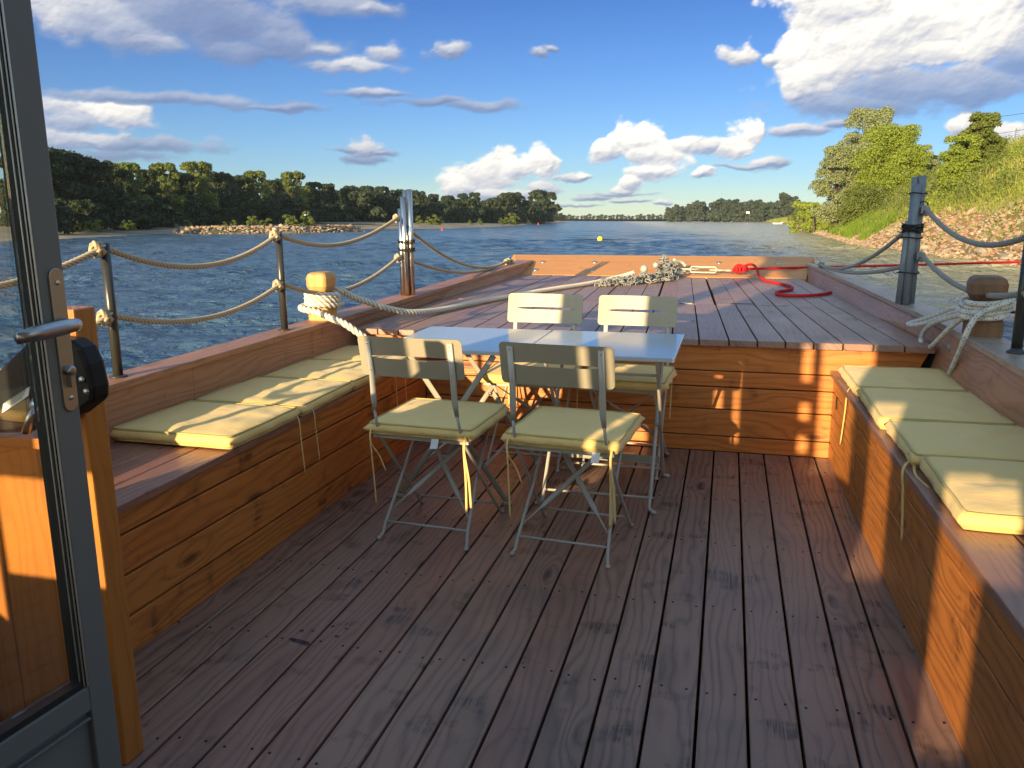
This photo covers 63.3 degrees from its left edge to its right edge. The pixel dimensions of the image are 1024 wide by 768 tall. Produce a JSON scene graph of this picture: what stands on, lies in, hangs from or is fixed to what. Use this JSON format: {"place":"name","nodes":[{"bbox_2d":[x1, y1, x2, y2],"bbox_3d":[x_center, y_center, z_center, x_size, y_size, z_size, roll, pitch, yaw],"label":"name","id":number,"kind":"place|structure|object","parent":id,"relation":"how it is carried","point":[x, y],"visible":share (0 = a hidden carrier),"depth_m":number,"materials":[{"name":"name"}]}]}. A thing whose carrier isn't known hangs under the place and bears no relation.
{"place":"outdoors","nodes":[
{"label":"outdoors","id":0,"kind":"place"},
{"bbox_2d":[177,227,353,233],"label":"rocks","id":1,"kind":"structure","parent":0,"point":[216,231],"depth_m":106.16,"materials":[{"name":"beige stone"}]},
{"bbox_2d":[170,224,363,233],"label":"stones","id":2,"kind":"object","parent":1,"relation":"on","point":[247,228],"visible":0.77,"depth_m":108.10,"materials":[{"name":"beige stone"}]},
{"bbox_2d":[0,220,566,241],"bbox_3d":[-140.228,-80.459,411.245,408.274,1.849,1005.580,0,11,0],"label":"sand beach","id":3,"kind":"structure","parent":0,"point":[5,234],"depth_m":122.94,"materials":[{"name":"beige sand"}]},
{"bbox_2d":[0,151,58,218],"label":"riverside tree","id":4,"kind":"object","parent":3,"relation":"on","point":[3,205],"visible":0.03,"depth_m":92.37,"materials":[{"name":"green plant"}]},
{"bbox_2d":[54,198,75,233],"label":"waterside bush","id":5,"kind":"object","parent":3,"relation":"on","point":[65,221],"visible":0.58,"depth_m":88.75,"materials":[{"name":"green plant"}]},
{"bbox_2d":[48,146,83,214],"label":"riverside tree","id":6,"kind":"object","parent":3,"relation":"on","point":[60,158],"visible":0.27,"depth_m":97.00,"materials":[{"name":"green plant"}]},
{"bbox_2d":[53,150,98,200],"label":"riverside tree","id":7,"kind":"object","parent":3,"relation":"on","point":[77,159],"visible":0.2,"depth_m":100.69,"materials":[{"name":"green plant"}]},
{"bbox_2d":[67,199,96,231],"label":"waterside bush","id":8,"kind":"object","parent":3,"relation":"on","point":[77,206],"visible":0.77,"depth_m":94.63,"materials":[{"name":"green plant"}]},
{"bbox_2d":[58,155,117,214],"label":"riverside tree","id":9,"kind":"object","parent":3,"relation":"on","point":[91,166],"visible":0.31,"depth_m":104.53,"materials":[{"name":"green plant"}]},
{"bbox_2d":[91,202,115,231],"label":"waterside bush","id":10,"kind":"object","parent":3,"relation":"on","point":[104,211],"visible":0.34,"depth_m":99.48,"materials":[{"name":"green plant"}]},
{"bbox_2d":[93,160,127,228],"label":"riverside tree","id":11,"kind":"object","parent":3,"relation":"on","point":[107,181],"visible":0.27,"depth_m":109.61,"materials":[{"name":"green plant"}]},
{"bbox_2d":[108,211,126,228],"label":"waterside bush","id":12,"kind":"object","parent":3,"relation":"on","point":[115,219],"visible":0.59,"depth_m":103.94,"materials":[{"name":"green plant"}]},
{"bbox_2d":[103,167,136,215],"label":"riverside tree","id":13,"kind":"object","parent":3,"relation":"on","point":[121,173],"visible":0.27,"depth_m":116.51,"materials":[{"name":"green plant"}]},
{"bbox_2d":[107,198,141,230],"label":"waterside bush","id":14,"kind":"object","parent":3,"relation":"on","point":[123,206],"visible":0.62,"depth_m":108.09,"materials":[{"name":"green plant"}]},
{"bbox_2d":[113,162,152,201],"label":"riverside tree","id":15,"kind":"object","parent":3,"relation":"on","point":[133,167],"visible":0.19,"depth_m":120.46,"materials":[{"name":"green plant"}]},
{"bbox_2d":[132,202,152,228],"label":"waterside bush","id":16,"kind":"object","parent":3,"relation":"on","point":[146,221],"visible":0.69,"depth_m":112.95,"materials":[{"name":"green plant"}]},
{"bbox_2d":[129,199,160,228],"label":"waterside bush","id":17,"kind":"object","parent":3,"relation":"on","point":[149,206],"visible":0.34,"depth_m":116.06,"materials":[{"name":"green plant"}]},
{"bbox_2d":[135,168,162,209],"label":"riverside tree","id":18,"kind":"object","parent":3,"relation":"on","point":[150,186],"visible":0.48,"depth_m":127.39,"materials":[{"name":"green plant"}]},
{"bbox_2d":[144,162,186,220],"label":"riverside tree","id":19,"kind":"object","parent":3,"relation":"on","point":[162,169],"visible":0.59,"depth_m":135.64,"materials":[{"name":"green plant"}]},
{"bbox_2d":[152,195,184,227],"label":"waterside bush","id":20,"kind":"object","parent":3,"relation":"on","point":[165,204],"visible":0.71,"depth_m":123.33,"materials":[{"name":"green plant"}]},
{"bbox_2d":[161,172,202,223],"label":"riverside tree","id":21,"kind":"object","parent":3,"relation":"on","point":[187,191],"visible":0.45,"depth_m":141.15,"materials":[{"name":"green plant"}]},
{"bbox_2d":[178,200,208,226],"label":"waterside bush","id":22,"kind":"object","parent":3,"relation":"on","point":[193,207],"visible":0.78,"depth_m":133.19,"materials":[{"name":"green plant"}]},
{"bbox_2d":[179,161,221,214],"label":"riverside tree","id":23,"kind":"object","parent":3,"relation":"on","point":[205,169],"visible":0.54,"depth_m":146.88,"materials":[{"name":"green plant"}]},
{"bbox_2d":[203,204,221,225],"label":"waterside bush","id":24,"kind":"object","parent":3,"relation":"on","point":[217,218],"visible":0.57,"depth_m":139.70,"materials":[{"name":"green plant"}]},
{"bbox_2d":[200,171,239,217],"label":"riverside tree","id":25,"kind":"object","parent":3,"relation":"on","point":[223,180],"visible":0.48,"depth_m":155.26,"materials":[{"name":"green plant"}]},
{"bbox_2d":[220,208,239,225],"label":"waterside bush","id":26,"kind":"object","parent":3,"relation":"on","point":[228,218],"visible":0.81,"depth_m":146.27,"materials":[{"name":"green plant"}]},
{"bbox_2d":[227,174,258,212],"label":"riverside tree","id":27,"kind":"object","parent":3,"relation":"on","point":[241,181],"visible":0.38,"depth_m":163.03,"materials":[{"name":"green plant"}]},
{"bbox_2d":[237,201,258,224],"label":"waterside bush","id":28,"kind":"object","parent":3,"relation":"on","point":[245,207],"visible":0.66,"depth_m":152.73,"materials":[{"name":"green plant"}]},
{"bbox_2d":[241,170,270,222],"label":"riverside tree","id":29,"kind":"object","parent":3,"relation":"on","point":[260,175],"visible":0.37,"depth_m":170.55,"materials":[{"name":"green plant"}]},
{"bbox_2d":[256,204,276,224],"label":"waterside bush","id":30,"kind":"object","parent":3,"relation":"on","point":[264,209],"visible":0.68,"depth_m":161.13,"materials":[{"name":"green plant"}]},
{"bbox_2d":[259,196,288,223],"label":"waterside bush","id":31,"kind":"object","parent":3,"relation":"on","point":[277,216],"visible":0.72,"depth_m":164.96,"materials":[{"name":"green plant"}]},
{"bbox_2d":[260,179,291,208],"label":"riverside tree","id":32,"kind":"object","parent":3,"relation":"on","point":[278,189],"visible":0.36,"depth_m":180.35,"materials":[{"name":"green plant"}]},
{"bbox_2d":[280,171,310,208],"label":"riverside tree","id":33,"kind":"object","parent":3,"relation":"on","point":[293,188],"visible":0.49,"depth_m":189.38,"materials":[{"name":"green plant"}]},
{"bbox_2d":[278,196,314,223],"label":"tree","id":34,"kind":"object","parent":3,"relation":"on","point":[291,205],"visible":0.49,"depth_m":174.37,"materials":[{"name":"green plant"}]},
{"bbox_2d":[304,181,324,215],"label":"riverside tree","id":35,"kind":"object","parent":3,"relation":"on","point":[314,200],"visible":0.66,"depth_m":198.86,"materials":[{"name":"green plant"}]},
{"bbox_2d":[318,203,340,221],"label":"waterside bush","id":36,"kind":"object","parent":3,"relation":"on","point":[325,211],"visible":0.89,"depth_m":190.34,"materials":[{"name":"green plant"}]},
{"bbox_2d":[320,183,339,204],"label":"riverside tree","id":37,"kind":"object","parent":3,"relation":"on","point":[330,187],"visible":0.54,"depth_m":205.94,"materials":[{"name":"green plant"}]},
{"bbox_2d":[330,204,354,221],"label":"waterside bush","id":38,"kind":"object","parent":3,"relation":"on","point":[346,217],"visible":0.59,"depth_m":193.96,"materials":[{"name":"green plant"}]},
{"bbox_2d":[336,185,360,218],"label":"riverside tree","id":39,"kind":"object","parent":3,"relation":"on","point":[344,191],"visible":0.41,"depth_m":212.88,"materials":[{"name":"green plant"}]},
{"bbox_2d":[344,191,385,221],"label":"tree","id":40,"kind":"object","parent":3,"relation":"on","point":[367,211],"visible":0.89,"depth_m":201.92,"materials":[{"name":"green plant"}]},
{"bbox_2d":[355,191,387,221],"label":"waterside bush","id":41,"kind":"object","parent":3,"relation":"on","point":[381,196],"visible":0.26,"depth_m":206.79,"materials":[{"name":"green plant"}]},
{"bbox_2d":[397,193,432,222],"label":"waterside bush","id":42,"kind":"object","parent":3,"relation":"on","point":[418,200],"visible":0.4,"depth_m":224.88,"materials":[{"name":"green plant"}]},
{"bbox_2d":[427,201,447,222],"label":"waterside bush","id":43,"kind":"object","parent":3,"relation":"on","point":[439,206],"visible":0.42,"depth_m":238.38,"materials":[{"name":"green plant"}]},
{"bbox_2d":[441,200,461,222],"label":"waterside bush","id":44,"kind":"object","parent":3,"relation":"on","point":[450,213],"visible":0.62,"depth_m":249.06,"materials":[{"name":"green plant"}]},
{"bbox_2d":[460,197,485,222],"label":"waterside bush","id":45,"kind":"object","parent":3,"relation":"on","point":[471,211],"visible":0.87,"depth_m":268.62,"materials":[{"name":"green plant"}]},
{"bbox_2d":[483,197,504,222],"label":"waterside bush","id":46,"kind":"object","parent":3,"relation":"on","point":[495,212],"visible":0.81,"depth_m":286.84,"materials":[{"name":"green plant"}]},
{"bbox_2d":[495,192,524,222],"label":"waterside bush","id":47,"kind":"object","parent":3,"relation":"on","point":[507,198],"visible":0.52,"depth_m":305.20,"materials":[{"name":"green plant"}]},
{"bbox_2d":[521,200,542,223],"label":"waterside bush","id":48,"kind":"object","parent":3,"relation":"on","point":[533,209],"visible":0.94,"depth_m":339.37,"materials":[{"name":"green plant"}]},
{"bbox_2d":[527,189,562,223],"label":"tree","id":49,"kind":"object","parent":3,"relation":"on","point":[546,204],"visible":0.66,"depth_m":369.91,"materials":[{"name":"green plant"}]},
{"bbox_2d":[0,221,1023,374],"bbox_3d":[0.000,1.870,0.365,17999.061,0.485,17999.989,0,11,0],"label":"water","id":50,"kind":"structure","parent":0,"point":[145,290],"depth_m":34.59,"materials":[{"name":"blue liquid"}]},
{"bbox_2d":[0,232,1023,767],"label":"river boat","id":51,"kind":"object","parent":50,"relation":"on","point":[768,588],"visible":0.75,"depth_m":2.81,"materials":[{"name":"brown wood"}]},
{"bbox_2d":[0,336,108,434],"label":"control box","id":52,"kind":"object","parent":51,"relation":"attached to","point":[17,412],"visible":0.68,"depth_m":1.78,"materials":[{"name":"black plastic"}]},
{"bbox_2d":[0,0,121,767],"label":"cabin door","id":53,"kind":"structure","parent":51,"relation":"attached to","point":[71,722],"depth_m":1.47,"materials":[{"name":"grey metal"}]},
{"bbox_2d":[109,400,305,472],"bbox_3d":[-1.176,0.262,3.256,0.550,0.294,0.506,3,13,15],"label":"bench cushion","id":54,"kind":"object","parent":51,"relation":"on","point":[213,424],"visible":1,"depth_m":3.11,"materials":[{"name":"yellow fabric"}]},
{"bbox_2d":[0,254,508,369],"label":"rail rope","id":55,"kind":"object","parent":51,"relation":"attached to","point":[104,317],"visible":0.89,"depth_m":3.96,"materials":[{"name":"beige fabric"}]},
{"bbox_2d":[0,214,513,289],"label":"rail rope","id":56,"kind":"object","parent":51,"relation":"attached to","point":[96,250],"visible":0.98,"depth_m":3.79,"materials":[{"name":"beige fabric"}]},
{"bbox_2d":[195,376,354,460],"bbox_3d":[-1.050,0.155,3.739,0.549,0.283,0.549,3,12,13],"label":"bench cushion","id":57,"kind":"object","parent":51,"relation":"on","point":[305,396],"visible":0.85,"depth_m":3.65,"materials":[{"name":"yellow fabric"}]},
{"bbox_2d":[262,359,397,406],"bbox_3d":[-0.922,0.057,4.232,0.550,0.294,0.518,3,13,16],"label":"bench cushion","id":58,"kind":"object","parent":51,"relation":"on","point":[354,373],"visible":0.59,"depth_m":4.12,"materials":[{"name":"yellow fabric"}]},
{"bbox_2d":[312,345,422,401],"bbox_3d":[-0.799,-0.045,4.695,0.549,0.284,0.503,3,12,13],"label":"bench cushion","id":59,"kind":"object","parent":51,"relation":"on","point":[350,352],"visible":0.35,"depth_m":4.56,"materials":[{"name":"yellow fabric"}]},
{"bbox_2d":[391,189,414,295],"bbox_3d":[-0.766,-1.001,5.891,0.157,0.742,0.110,3,13,14],"label":"steel tube bundle","id":60,"kind":"object","parent":51,"relation":"on","point":[406,242],"visible":1,"depth_m":5.86,"materials":[{"name":"silver metal"}]},
{"bbox_2d":[358,335,503,550],"bbox_3d":[-0.309,0.192,3.421,0.425,0.852,0.533,4,13,18],"label":"folding chair","id":61,"kind":"object","parent":51,"relation":"on","point":[451,369],"visible":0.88,"depth_m":3.16,"materials":[{"name":"beige metal"}]},
{"bbox_2d":[363,398,509,512],"bbox_3d":[-0.297,0.282,3.480,0.482,0.354,0.497,4,13,18],"label":"chair cushion","id":62,"kind":"object","parent":61,"relation":"on","point":[434,420],"visible":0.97,"depth_m":3.31,"materials":[{"name":"yellow fabric"}]},
{"bbox_2d":[298,270,634,336],"bbox_3d":[0.153,-0.650,6.192,0.615,0.356,4.078,8,14,35],"label":"mooring rope","id":63,"kind":"object","parent":51,"relation":"on","point":[330,300],"visible":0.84,"depth_m":5.00,"materials":[{"name":"beige fabric"}]},
{"bbox_2d":[396,326,551,505],"bbox_3d":[-0.194,0.127,4.056,0.655,0.712,0.668,3,13,15],"label":"folding table","id":64,"kind":"object","parent":51,"relation":"on","point":[480,341],"visible":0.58,"depth_m":3.94,"materials":[{"name":"metal"}]},
{"bbox_2d":[484,293,582,471],"bbox_3d":[0.118,-0.032,4.450,0.425,0.851,0.533,3,13,16],"label":"folding chair","id":65,"kind":"object","parent":51,"relation":"on","point":[516,315],"visible":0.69,"depth_m":4.58,"materials":[{"name":"beige metal"}]},
{"bbox_2d":[480,361,581,407],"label":"chair cushion","id":66,"kind":"object","parent":65,"relation":"on","point":[493,374],"visible":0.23,"depth_m":4.37,"materials":[{"name":"yellow fabric"}]},
{"bbox_2d":[499,342,633,568],"bbox_3d":[0.238,0.225,3.253,0.425,0.852,0.533,4,13,19],"label":"folding chair","id":67,"kind":"object","parent":51,"relation":"on","point":[601,378],"visible":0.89,"depth_m":2.99,"materials":[{"name":"beige metal"}]},
{"bbox_2d":[500,406,644,528],"bbox_3d":[0.251,0.315,3.313,0.484,0.353,0.501,4,13,19],"label":"chair cushion","id":68,"kind":"object","parent":67,"relation":"on","point":[566,428],"visible":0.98,"depth_m":3.14,"materials":[{"name":"yellow fabric"}]},
{"bbox_2d":[534,330,683,514],"bbox_3d":[0.444,0.157,3.895,0.653,0.712,0.668,3,13,15],"label":"folding table","id":69,"kind":"object","parent":51,"relation":"on","point":[659,349],"visible":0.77,"depth_m":3.83,"materials":[{"name":"metal"}]},
{"bbox_2d":[580,295,677,479],"bbox_3d":[0.606,-0.006,4.317,0.425,0.852,0.533,3,13,17],"label":"folding chair","id":70,"kind":"object","parent":51,"relation":"on","point":[667,319],"visible":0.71,"depth_m":4.45,"materials":[{"name":"beige metal"}]},
{"bbox_2d":[587,363,676,418],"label":"chair cushion","id":71,"kind":"object","parent":70,"relation":"on","point":[637,383],"visible":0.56,"depth_m":4.11,"materials":[{"name":"yellow fabric"}]},
{"bbox_2d":[594,254,686,286],"bbox_3d":[1.312,-1.067,7.786,0.443,0.255,1.443,8,14,35],"label":"anchor chain","id":72,"kind":"object","parent":51,"relation":"on","point":[667,269],"visible":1,"depth_m":7.73,"materials":[{"name":"silver metal"}]},
{"bbox_2d":[676,266,731,273],"bbox_3d":[1.878,-1.133,8.211,0.587,0.076,0.062,4,13,18],"label":"turnbuckle","id":73,"kind":"object","parent":51,"relation":"attached to","point":[690,269],"visible":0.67,"depth_m":8.20,"materials":[{"name":"silver metal"}]},
{"bbox_2d":[732,261,1020,296],"bbox_3d":[10.318,-1.731,10.805,18.718,0.370,1.714,-5,12,-24],"label":"red rope","id":74,"kind":"object","parent":51,"relation":"attached to","point":[739,268],"visible":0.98,"depth_m":8.15,"materials":[{"name":"red fabric"}]},
{"bbox_2d":[837,365,966,444],"bbox_3d":[1.824,0.125,3.937,0.506,0.345,0.549,3,12,13],"label":"bench cushion","id":75,"kind":"object","parent":51,"relation":"on","point":[855,378],"visible":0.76,"depth_m":3.87,"materials":[{"name":"yellow fabric"}]},
{"bbox_2d":[893,175,927,304],"bbox_3d":[2.352,-0.849,4.921,0.160,0.752,0.114,3,13,14],"label":"grey tube bundle","id":76,"kind":"object","parent":51,"relation":"on","point":[912,227],"visible":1,"depth_m":4.90,"materials":[{"name":"plastic"}]},
{"bbox_2d":[818,205,1023,269],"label":"rail rope","id":77,"kind":"object","parent":51,"relation":"attached to","point":[925,210],"visible":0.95,"depth_m":4.45,"materials":[{"name":"grey fabric"}]},
{"bbox_2d":[818,251,1023,298],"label":"rail rope","id":78,"kind":"object","parent":51,"relation":"attached to","point":[920,256],"visible":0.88,"depth_m":4.61,"materials":[{"name":"beige fabric"}]},
{"bbox_2d":[853,386,1014,475],"bbox_3d":[1.696,0.266,3.400,0.493,0.405,0.608,3,13,14],"label":"bench cushion","id":79,"kind":"object","parent":51,"relation":"on","point":[883,405],"visible":0.83,"depth_m":3.30,"materials":[{"name":"yellow fabric"}]},
{"bbox_2d":[884,419,1023,541],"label":"bench cushion","id":80,"kind":"object","parent":51,"relation":"on","point":[915,441],"visible":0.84,"depth_m":2.81,"materials":[{"name":"yellow fabric"}]},
{"bbox_2d":[906,296,1016,375],"bbox_3d":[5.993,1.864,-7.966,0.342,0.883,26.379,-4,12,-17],"label":"mooring line","id":81,"kind":"object","parent":51,"relation":"attached to","point":[969,309],"visible":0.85,"depth_m":3.78,"materials":[{"name":"fabric"}]},
{"bbox_2d":[920,454,1023,534],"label":"bench cushion","id":82,"kind":"object","parent":51,"relation":"on","point":[980,494],"visible":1,"depth_m":2.32,"materials":[{"name":"yellow fabric"}]},
{"bbox_2d":[31,0,1023,207],"bbox_3d":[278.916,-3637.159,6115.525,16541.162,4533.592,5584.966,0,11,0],"label":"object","id":83,"kind":"structure","parent":0,"point":[828,58],"depth_m":8295.26,"materials":[{"name":"white"}]},
{"bbox_2d":[557,219,747,221],"bbox_3d":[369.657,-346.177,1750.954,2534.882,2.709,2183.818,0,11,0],"label":"bank","id":84,"kind":"structure","parent":0,"point":[624,220],"depth_m":909.34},
{"bbox_2d":[748,165,1023,265],"bbox_3d":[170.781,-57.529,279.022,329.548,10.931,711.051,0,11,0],"label":"river bank","id":85,"kind":"structure","parent":0,"point":[931,230],"depth_m":43.95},
{"bbox_2d":[692,200,705,221],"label":"tree","id":86,"kind":"object","parent":85,"relation":"on","point":[699,212],"visible":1,"depth_m":615.67,"materials":[{"name":"green plant"}]},
{"bbox_2d":[711,198,728,221],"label":"tree","id":87,"kind":"object","parent":85,"relation":"on","point":[720,203],"visible":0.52,"depth_m":596.25,"materials":[{"name":"green plant"}]},
{"bbox_2d":[719,199,736,221],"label":"tree","id":88,"kind":"object","parent":85,"relation":"on","point":[729,213],"visible":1,"depth_m":584.87,"materials":[{"name":"green plant"}]},
{"bbox_2d":[775,192,793,218],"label":"tree","id":89,"kind":"object","parent":85,"relation":"on","point":[782,204],"visible":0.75,"depth_m":525.67,"materials":[{"name":"green plant"}]},
{"bbox_2d":[788,201,812,232],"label":"bank shrub","id":90,"kind":"object","parent":85,"relation":"on","point":[802,215],"visible":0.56,"depth_m":115.74,"materials":[{"name":"green plant"}]},
{"bbox_2d":[799,202,820,232],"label":"bank shrub","id":91,"kind":"object","parent":85,"relation":"on","point":[814,226],"visible":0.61,"depth_m":109.94,"materials":[{"name":"green plant"}]},
{"bbox_2d":[808,145,860,228],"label":"willow tree","id":92,"kind":"object","parent":85,"relation":"on","point":[840,158],"visible":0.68,"depth_m":83.98,"materials":[{"name":"green plant"}]},
{"bbox_2d":[818,210,901,240],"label":"reeds","id":93,"kind":"object","parent":85,"relation":"on","point":[849,231],"visible":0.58,"depth_m":67.74,"materials":[{"name":"green plant"}]},
{"bbox_2d":[834,183,893,223],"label":"elder bush","id":94,"kind":"object","parent":85,"relation":"on","point":[858,200],"visible":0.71,"depth_m":76.77,"materials":[{"name":"green plant"}]},
{"bbox_2d":[835,105,894,190],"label":"willow tree","id":95,"kind":"object","parent":85,"relation":"on","point":[871,118],"visible":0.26,"depth_m":85.72,"materials":[{"name":"green plant"}]},
{"bbox_2d":[848,122,934,196],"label":"alder tree","id":96,"kind":"object","parent":85,"relation":"on","point":[898,151],"visible":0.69,"depth_m":77.95,"materials":[{"name":"green plant"}]},
{"bbox_2d":[818,196,1023,266],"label":"stones","id":97,"kind":"object","parent":85,"relation":"on","point":[893,230],"visible":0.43,"depth_m":44.61,"materials":[{"name":"beige stone"}]},
{"bbox_2d":[819,140,1023,235],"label":"grass","id":98,"kind":"structure","parent":85,"relation":"on","point":[1000,201],"depth_m":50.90,"materials":[{"name":"green plant"}]},
{"bbox_2d":[917,144,939,171],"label":"willow sapling","id":99,"kind":"object","parent":85,"relation":"on","point":[936,161],"visible":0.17,"depth_m":80.59,"materials":[{"name":"green plant"}]},
{"bbox_2d":[841,135,1023,228],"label":"weeds","id":100,"kind":"object","parent":85,"relation":"on","point":[901,190],"visible":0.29,"depth_m":54.81,"materials":[{"name":"green plant"}]},
{"bbox_2d":[881,196,1023,244],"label":"grass","id":101,"kind":"structure","parent":85,"relation":"on","point":[993,212],"depth_m":43.11,"materials":[{"name":"green plant"}]},
{"bbox_2d":[934,133,984,194],"bbox_3d":[30.327,-14.490,56.277,3.105,4.733,2.922,0,11,0],"label":"elder bush","id":102,"kind":"object","parent":85,"relation":"on","point":[959,158],"visible":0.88,"depth_m":55.55,"materials":[{"name":"green plant"}]},
{"bbox_2d":[955,111,1008,169],"bbox_3d":[32.681,-16.267,57.857,3.248,5.234,3.421,9,15,39],"label":"ash tree","id":103,"kind":"object","parent":85,"relation":"on","point":[984,124],"visible":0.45,"depth_m":57.03,"materials":[{"name":"green plant"}]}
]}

